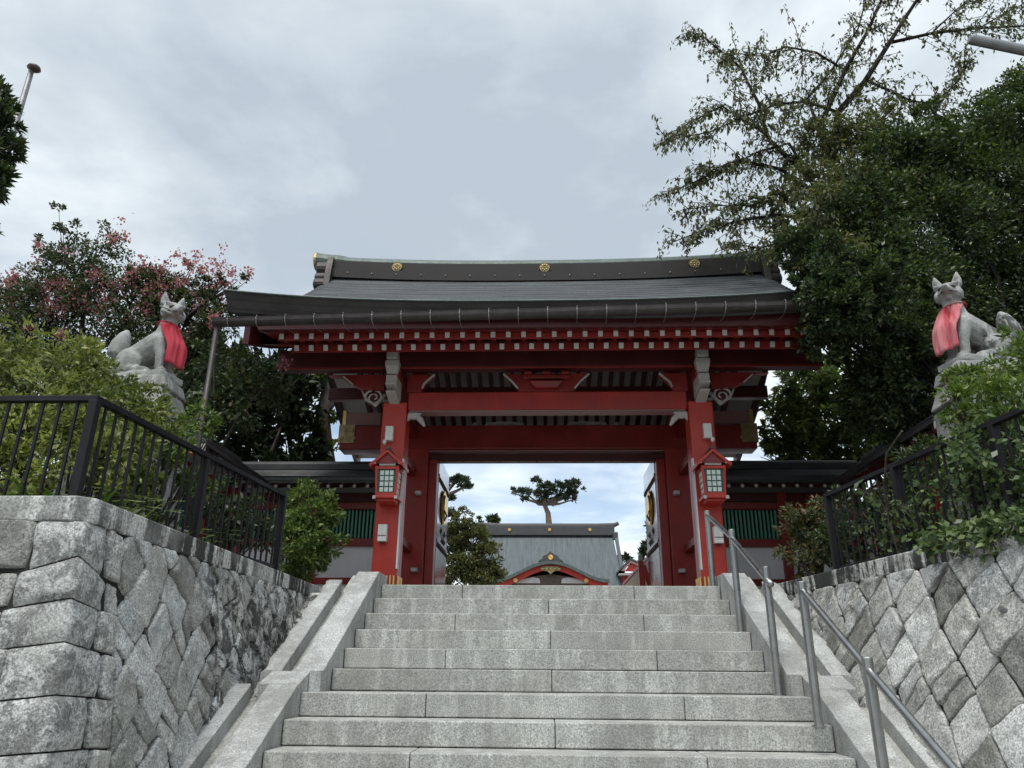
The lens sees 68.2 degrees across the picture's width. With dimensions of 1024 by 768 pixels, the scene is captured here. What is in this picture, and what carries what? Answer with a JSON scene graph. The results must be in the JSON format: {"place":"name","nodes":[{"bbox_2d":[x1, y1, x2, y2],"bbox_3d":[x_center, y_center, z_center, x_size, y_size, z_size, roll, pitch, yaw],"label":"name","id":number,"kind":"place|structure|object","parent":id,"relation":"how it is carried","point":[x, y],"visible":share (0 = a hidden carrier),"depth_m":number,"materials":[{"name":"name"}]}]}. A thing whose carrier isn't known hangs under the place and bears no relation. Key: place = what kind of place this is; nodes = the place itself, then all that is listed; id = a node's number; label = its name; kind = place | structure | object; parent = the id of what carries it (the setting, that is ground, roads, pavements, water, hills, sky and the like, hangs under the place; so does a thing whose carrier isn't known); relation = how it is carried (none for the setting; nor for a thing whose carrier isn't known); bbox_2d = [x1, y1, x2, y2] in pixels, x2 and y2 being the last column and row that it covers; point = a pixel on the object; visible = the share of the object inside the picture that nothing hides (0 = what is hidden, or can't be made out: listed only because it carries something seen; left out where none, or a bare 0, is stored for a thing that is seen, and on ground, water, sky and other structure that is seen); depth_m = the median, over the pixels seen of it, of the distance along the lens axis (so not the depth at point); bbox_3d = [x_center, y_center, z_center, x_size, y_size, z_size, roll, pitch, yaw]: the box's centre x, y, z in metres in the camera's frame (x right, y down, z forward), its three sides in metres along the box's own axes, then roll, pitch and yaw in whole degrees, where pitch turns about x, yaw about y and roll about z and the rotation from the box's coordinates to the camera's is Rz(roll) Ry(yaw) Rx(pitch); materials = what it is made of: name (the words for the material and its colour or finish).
{"place":"outdoors","nodes":[
{"label":"outdoors","id":0,"kind":"place"},
{"bbox_2d":[468,512,500,542],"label":"broadleaf tree","id":1,"kind":"object","parent":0,"point":[493,518],"visible":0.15,"depth_m":47.95,"materials":[{"name":"green plant"}]},
{"bbox_2d":[0,0,1023,584],"label":"sky","id":2,"kind":"structure","parent":0,"point":[282,133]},
{"bbox_2d":[185,248,857,585],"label":"shrine gate","id":3,"kind":"structure","parent":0,"point":[656,363],"depth_m":9.86,"materials":[{"name":"paint"}]},
{"bbox_2d":[377,524,387,542],"bbox_3d":[-1.570,1.815,9.174,0.110,0.217,0.090,0,-21,2],"label":"switch box","id":4,"kind":"object","parent":3,"relation":"attached to","point":[382,536],"visible":1,"depth_m":9.14,"materials":[{"name":"beige plastic"}]},
{"bbox_2d":[382,426,393,444],"bbox_3d":[-1.571,0.658,9.595,0.121,0.255,0.126,0,-21,2],"label":"sensor light","id":5,"kind":"object","parent":3,"relation":"attached to","point":[389,433],"visible":1,"depth_m":9.59,"materials":[{"name":"beige plastic"}]},
{"bbox_2d":[369,447,408,504],"bbox_3d":[-1.515,1.134,9.282,0.430,0.655,0.368,0,-21,2],"label":"wall lantern","id":6,"kind":"object","parent":3,"relation":"attached to","point":[388,474],"depth_m":9.18,"materials":[{"name":"red paint"}]},
{"bbox_2d":[434,464,448,584],"bbox_3d":[-1.043,2.337,11.585,0.171,2.190,1.220,0,-21,2],"label":"door","id":7,"kind":"structure","parent":3,"relation":"in","point":[443,478],"depth_m":11.50,"materials":[{"name":"white wood"}]},
{"bbox_2d":[643,463,661,585],"bbox_3d":[2.094,2.318,11.464,0.171,2.190,1.220,0,-21,2],"label":"door","id":8,"kind":"structure","parent":3,"relation":"in","point":[653,549],"depth_m":11.39,"materials":[{"name":"white wood"}]},
{"bbox_2d":[702,423,714,441],"bbox_3d":[2.457,0.615,9.447,0.121,0.255,0.126,0,-21,2],"label":"sensor light","id":9,"kind":"object","parent":3,"relation":"attached to","point":[707,430],"visible":1,"depth_m":9.44,"materials":[{"name":"beige plastic"}]},
{"bbox_2d":[690,446,731,504],"bbox_3d":[2.412,1.110,9.131,0.430,0.655,0.368,0,-21,2],"label":"wall lantern","id":10,"kind":"object","parent":3,"relation":"attached to","point":[712,484],"depth_m":9.03,"materials":[{"name":"red paint"}]},
{"bbox_2d":[712,526,723,544],"bbox_3d":[2.457,1.807,9.012,0.110,0.212,0.090,0,-21,2],"label":"switch box","id":11,"kind":"object","parent":3,"relation":"attached to","point":[718,538],"visible":0.83,"depth_m":8.97,"materials":[{"name":"beige plastic"}]},
{"bbox_2d":[318,587,761,592],"bbox_3d":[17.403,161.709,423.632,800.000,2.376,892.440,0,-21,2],"label":"plaza","id":12,"kind":"structure","parent":0,"point":[343,588],"depth_m":7.40,"materials":[{"name":"grey stone"}]},
{"bbox_2d":[0,200,253,448],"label":"crape myrtle","id":13,"kind":"object","parent":12,"relation":"on","point":[76,304],"visible":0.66,"depth_m":10.69,"materials":[{"name":"green plant"}]},
{"bbox_2d":[178,422,268,549],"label":"roofed wall","id":14,"kind":"structure","parent":12,"relation":"on","point":[228,456],"depth_m":9.79,"materials":[{"name":"black paint"}]},
{"bbox_2d":[182,310,296,539],"bbox_3d":[-3.500,0.879,9.336,1.431,3.442,1.141,4,-21,-9],"label":"crape myrtle","id":15,"kind":"object","parent":12,"relation":"on","point":[224,394],"visible":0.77,"depth_m":9.50,"materials":[{"name":"green plant"}]},
{"bbox_2d":[177,327,333,492],"bbox_3d":[-5.001,1.370,13.120,3.837,5.206,1.883,0,-21,2],"label":"evergreen tree","id":16,"kind":"object","parent":12,"relation":"on","point":[267,441],"visible":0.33,"depth_m":13.11,"materials":[{"name":"green plant"}]},
{"bbox_2d":[218,461,375,586],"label":"roofed wall","id":17,"kind":"structure","parent":12,"relation":"on","point":[352,483],"depth_m":11.19,"materials":[{"name":"paint"}]},
{"bbox_2d":[248,511,374,537],"bbox_3d":[-2.867,2.116,11.299,2.440,0.430,0.030,0,-21,2],"label":"window back","id":18,"kind":"structure","parent":17,"relation":"in","point":[262,511],"depth_m":11.27,"materials":[{"name":"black wood"}]},
{"bbox_2d":[270,476,351,582],"bbox_3d":[-2.207,1.582,8.070,0.969,1.262,0.791,-14,-25,34],"label":"round shrub","id":19,"kind":"object","parent":12,"relation":"on","point":[303,557],"visible":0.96,"depth_m":7.94,"materials":[{"name":"green plant"}]},
{"bbox_2d":[306,374,339,460],"bbox_3d":[-3.487,1.435,13.339,0.801,5.281,0.739,-14,-25,34],"label":"old tree","id":20,"kind":"object","parent":12,"relation":"on","point":[326,421],"visible":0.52,"depth_m":13.62,"materials":[{"name":"green plant"}]},
{"bbox_2d":[448,472,474,500],"bbox_3d":[-2.054,5.357,23.748,1.584,5.338,1.212,0,-21,2],"label":"pine tree","id":21,"kind":"object","parent":12,"relation":"on","point":[463,481],"visible":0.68,"depth_m":24.34,"materials":[{"name":"green plant"}]},
{"bbox_2d":[445,505,508,585],"bbox_3d":[-1.290,5.327,21.537,2.405,3.867,1.546,0,-21,2],"label":"maple tree","id":22,"kind":"object","parent":12,"relation":"on","point":[474,568],"visible":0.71,"depth_m":21.53,"materials":[{"name":"green plant"}]},
{"bbox_2d":[510,475,586,522],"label":"pine tree","id":23,"kind":"object","parent":12,"relation":"on","point":[545,500],"visible":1,"depth_m":46.24,"materials":[{"name":"green plant"}]},
{"bbox_2d":[616,558,637,582],"bbox_3d":[5.745,10.311,35.031,1.680,4.200,2.200,0,-21,2],"label":"shrine","id":24,"kind":"object","parent":12,"relation":"on","point":[630,564],"visible":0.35,"depth_m":34.88,"materials":[{"name":"red paint"}]},
{"bbox_2d":[617,551,643,563],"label":"broadleaf tree","id":25,"kind":"object","parent":12,"relation":"on","point":[626,557],"visible":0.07,"depth_m":42.79,"materials":[{"name":"green plant"}]},
{"bbox_2d":[622,556,648,585],"bbox_3d":[2.371,4.129,14.447,0.060,1.070,4.300,0,-21,2],"label":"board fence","id":26,"kind":"object","parent":12,"relation":"on","point":[632,579],"visible":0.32,"depth_m":14.51,"materials":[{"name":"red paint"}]},
{"bbox_2d":[637,520,646,558],"bbox_3d":[7.212,10.204,38.561,1.509,6.973,2.759,-18,-27,39],"label":"pine tree","id":27,"kind":"object","parent":12,"relation":"on","point":[642,550],"visible":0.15,"depth_m":38.88,"materials":[{"name":"green plant"}]},
{"bbox_2d":[637,555,648,585],"bbox_3d":[2.197,3.249,12.056,0.337,1.028,0.165,0,-21,2],"label":"door prop","id":28,"kind":"object","parent":12,"relation":"on","point":[643,574],"depth_m":12.10,"materials":[{"name":"paint"}]},
{"bbox_2d":[722,460,876,588],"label":"roofed wall","id":29,"kind":"structure","parent":12,"relation":"on","point":[759,493],"depth_m":10.97,"materials":[{"name":"paint"}]},
{"bbox_2d":[722,511,845,538],"bbox_3d":[3.838,2.075,11.040,2.340,0.430,0.030,0,-21,2],"label":"window back","id":30,"kind":"structure","parent":29,"relation":"in","point":[722,511],"depth_m":11.05,"materials":[{"name":"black wood"}]},
{"bbox_2d":[771,494,853,579],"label":"reddish shrub","id":31,"kind":"object","parent":12,"relation":"on","point":[808,521],"visible":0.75,"depth_m":7.49,"materials":[{"name":"green plant"}]},
{"bbox_2d":[757,349,882,511],"bbox_3d":[5.588,1.522,12.641,2.928,4.793,1.829,0,-21,2],"label":"broadleaf tree","id":32,"kind":"object","parent":12,"relation":"on","point":[803,430],"visible":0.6,"depth_m":12.67,"materials":[{"name":"green plant"}]},
{"bbox_2d":[642,0,1023,280],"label":"cherry tree","id":33,"kind":"object","parent":12,"relation":"on","point":[830,150],"visible":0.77,"depth_m":12.31,"materials":[{"name":"green plant"}]},
{"bbox_2d":[858,440,882,558],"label":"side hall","id":34,"kind":"structure","parent":12,"relation":"on","point":[871,553],"depth_m":13.37,"materials":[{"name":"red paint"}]},
{"bbox_2d":[832,411,952,554],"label":"roofed wall","id":35,"kind":"structure","parent":12,"relation":"on","point":[872,460],"depth_m":9.07,"materials":[{"name":"black paint"}]},
{"bbox_2d":[770,120,1019,451],"bbox_3d":[4.629,-0.687,9.037,3.809,6.373,2.031,11,-23,-25],"label":"evergreen tree","id":36,"kind":"object","parent":12,"relation":"on","point":[878,296],"visible":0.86,"depth_m":8.60,"materials":[{"name":"green plant"}]},
{"bbox_2d":[830,57,1023,330],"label":"evergreen tree","id":37,"kind":"object","parent":12,"relation":"on","point":[989,140],"visible":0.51,"depth_m":10.08,"materials":[{"name":"green plant"}]},
{"bbox_2d":[481,522,624,585],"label":"shrine hall","id":38,"kind":"structure","parent":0,"point":[584,554],"depth_m":38.13,"materials":[{"name":"red paint"}]},
{"label":"ground","id":39,"kind":"structure","parent":0,"visible":0},
{"bbox_2d":[0,496,318,767],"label":"retaining wall","id":40,"kind":"structure","parent":39,"relation":"on","point":[128,639],"depth_m":3.69,"materials":[{"name":"stone"}]},
{"bbox_2d":[0,395,286,570],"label":"iron fence","id":41,"kind":"object","parent":40,"relation":"on","point":[96,403],"visible":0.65,"depth_m":5.09,"materials":[{"name":"black metal"}]},
{"bbox_2d":[179,572,937,767],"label":"stone staircase","id":42,"kind":"structure","parent":39,"relation":"on","point":[368,670],"depth_m":5.23,"materials":[{"name":"stone"}]},
{"bbox_2d":[704,510,785,695],"bbox_3d":[1.870,1.681,6.264,0.090,1.640,1.932,0,-21,2],"label":"handrail","id":43,"kind":"object","parent":42,"relation":"on","point":[763,573],"visible":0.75,"depth_m":6.15,"materials":[{"name":"metal"}]},
{"bbox_2d":[794,581,958,767],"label":"handrail","id":44,"kind":"object","parent":42,"relation":"on","point":[873,680],"visible":1,"depth_m":3.73,"materials":[{"name":"metal"}]},
{"bbox_2d":[761,525,1023,767],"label":"retaining wall","id":45,"kind":"structure","parent":39,"relation":"on","point":[940,641],"depth_m":4.36,"materials":[{"name":"stone"}]},
{"bbox_2d":[823,407,1023,569],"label":"iron fence","id":46,"kind":"object","parent":45,"relation":"on","point":[991,426],"visible":0.55,"depth_m":5.71,"materials":[{"name":"black metal"}]},
{"bbox_2d":[842,405,1023,563],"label":"creeper","id":47,"kind":"object","parent":46,"relation":"attached to","point":[985,527],"visible":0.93,"depth_m":4.88,"materials":[{"name":"green plant"}]},
{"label":"planted terrace","id":48,"kind":"structure","parent":39,"relation":"on","visible":0},
{"bbox_2d":[0,74,29,235],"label":"camphor tree","id":49,"kind":"object","parent":48,"relation":"on","point":[10,140],"visible":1,"depth_m":6.36,"materials":[{"name":"green plant"}]},
{"bbox_2d":[12,63,40,131],"bbox_3d":[-5.005,-0.924,6.981,0.135,5.130,0.130,0,-21,2],"label":"flag pole","id":50,"kind":"object","parent":48,"relation":"on","point":[32,68],"visible":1,"depth_m":7.79,"materials":[{"name":"white metal"}]},
{"bbox_2d":[2,378,67,493],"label":"leafy shrub","id":51,"kind":"object","parent":48,"relation":"on","point":[37,439],"visible":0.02,"depth_m":7.45,"materials":[{"name":"green plant"}]},
{"bbox_2d":[0,387,83,495],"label":"leafy shrub","id":52,"kind":"object","parent":48,"relation":"on","point":[23,449],"visible":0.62,"depth_m":5.30,"materials":[{"name":"green plant"}]},
{"bbox_2d":[0,313,115,463],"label":"leafy shrub","id":53,"kind":"object","parent":48,"relation":"on","point":[30,367],"visible":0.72,"depth_m":6.09,"materials":[{"name":"green plant"}]},
{"bbox_2d":[0,474,180,515],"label":"strap leaf clump","id":54,"kind":"object","parent":48,"relation":"on","point":[47,493],"visible":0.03,"depth_m":4.56,"materials":[{"name":"green plant"}]},
{"bbox_2d":[49,393,167,510],"bbox_3d":[-2.887,0.615,5.385,0.964,1.214,0.660,-14,-25,33],"label":"leafy shrub","id":55,"kind":"object","parent":48,"relation":"on","point":[102,453],"visible":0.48,"depth_m":5.30,"materials":[{"name":"green plant"}]},
{"bbox_2d":[42,345,189,496],"bbox_3d":[-3.345,0.437,6.092,1.689,2.040,0.917,-9,-23,22],"label":"leafy shrub","id":56,"kind":"object","parent":48,"relation":"on","point":[136,402],"visible":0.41,"depth_m":6.12,"materials":[{"name":"green plant"}]},
{"bbox_2d":[11,478,228,550],"bbox_3d":[-3.558,1.292,5.766,2.728,0.735,3.085,0,-21,2],"label":"ground cover","id":57,"kind":"object","parent":48,"relation":"on","point":[29,489],"visible":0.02,"depth_m":4.96,"materials":[{"name":"green plant"}]},
{"bbox_2d":[53,374,190,533],"bbox_3d":[-3.629,0.865,7.047,1.238,1.895,0.998,0,-21,2],"label":"pedestal","id":58,"kind":"object","parent":48,"relation":"on","point":[177,391],"visible":0.09,"depth_m":7.13,"materials":[{"name":"stone"}]},
{"bbox_2d":[106,292,187,386],"bbox_3d":[-3.672,-0.480,7.514,0.884,0.960,0.523,-5,-21,13],"label":"fox statue","id":59,"kind":"object","parent":58,"relation":"on","point":[158,348],"visible":0.74,"depth_m":7.42,"materials":[{"name":"stone"}]},
{"bbox_2d":[94,494,240,542],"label":"strap leaf clump","id":60,"kind":"object","parent":48,"relation":"on","point":[147,514],"visible":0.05,"depth_m":5.26,"materials":[{"name":"green plant"}]},
{"bbox_2d":[129,398,223,525],"bbox_3d":[-2.553,0.654,5.813,0.621,1.452,1.095,8,-22,-19],"label":"nandina shrub","id":61,"kind":"object","parent":48,"relation":"on","point":[213,421],"visible":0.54,"depth_m":6.01,"materials":[{"name":"green plant"}]},
{"bbox_2d":[183,472,276,553],"bbox_3d":[-2.618,1.312,6.915,0.760,1.000,1.350,0,-21,2],"label":"leafy shrub","id":62,"kind":"object","parent":48,"relation":"on","point":[213,505],"visible":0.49,"depth_m":7.03,"materials":[{"name":"green plant"}]},
{"bbox_2d":[807,432,953,566],"bbox_3d":[3.457,1.141,6.813,0.821,1.291,1.443,15,-25,-33],"label":"leafy shrub","id":63,"kind":"object","parent":48,"relation":"on","point":[915,448],"visible":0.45,"depth_m":6.86,"materials":[{"name":"green plant"}]},
{"bbox_2d":[909,388,1023,508],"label":"leafy shrub","id":64,"kind":"object","parent":48,"relation":"on","point":[1000,408],"visible":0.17,"depth_m":5.41,"materials":[{"name":"green plant"}]},
{"bbox_2d":[931,360,1022,527],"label":"pedestal","id":65,"kind":"object","parent":48,"relation":"on","point":[937,406],"visible":0.19,"depth_m":7.00,"materials":[{"name":"stone"}]},
{"bbox_2d":[932,272,1022,373],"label":"fox statue","id":66,"kind":"object","parent":65,"relation":"on","point":[969,335],"visible":0.69,"depth_m":7.16,"materials":[{"name":"stone"}]},
{"bbox_2d":[933,324,1023,473],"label":"nandina shrub","id":67,"kind":"object","parent":48,"relation":"on","point":[997,385],"visible":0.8,"depth_m":6.04,"materials":[{"name":"green plant"}]},
{"bbox_2d":[967,34,1023,55],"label":"lamp pole","id":68,"kind":"object","parent":48,"relation":"on","point":[995,44],"visible":1,"depth_m":7.48,"materials":[{"name":"grey metal"}]}
]}

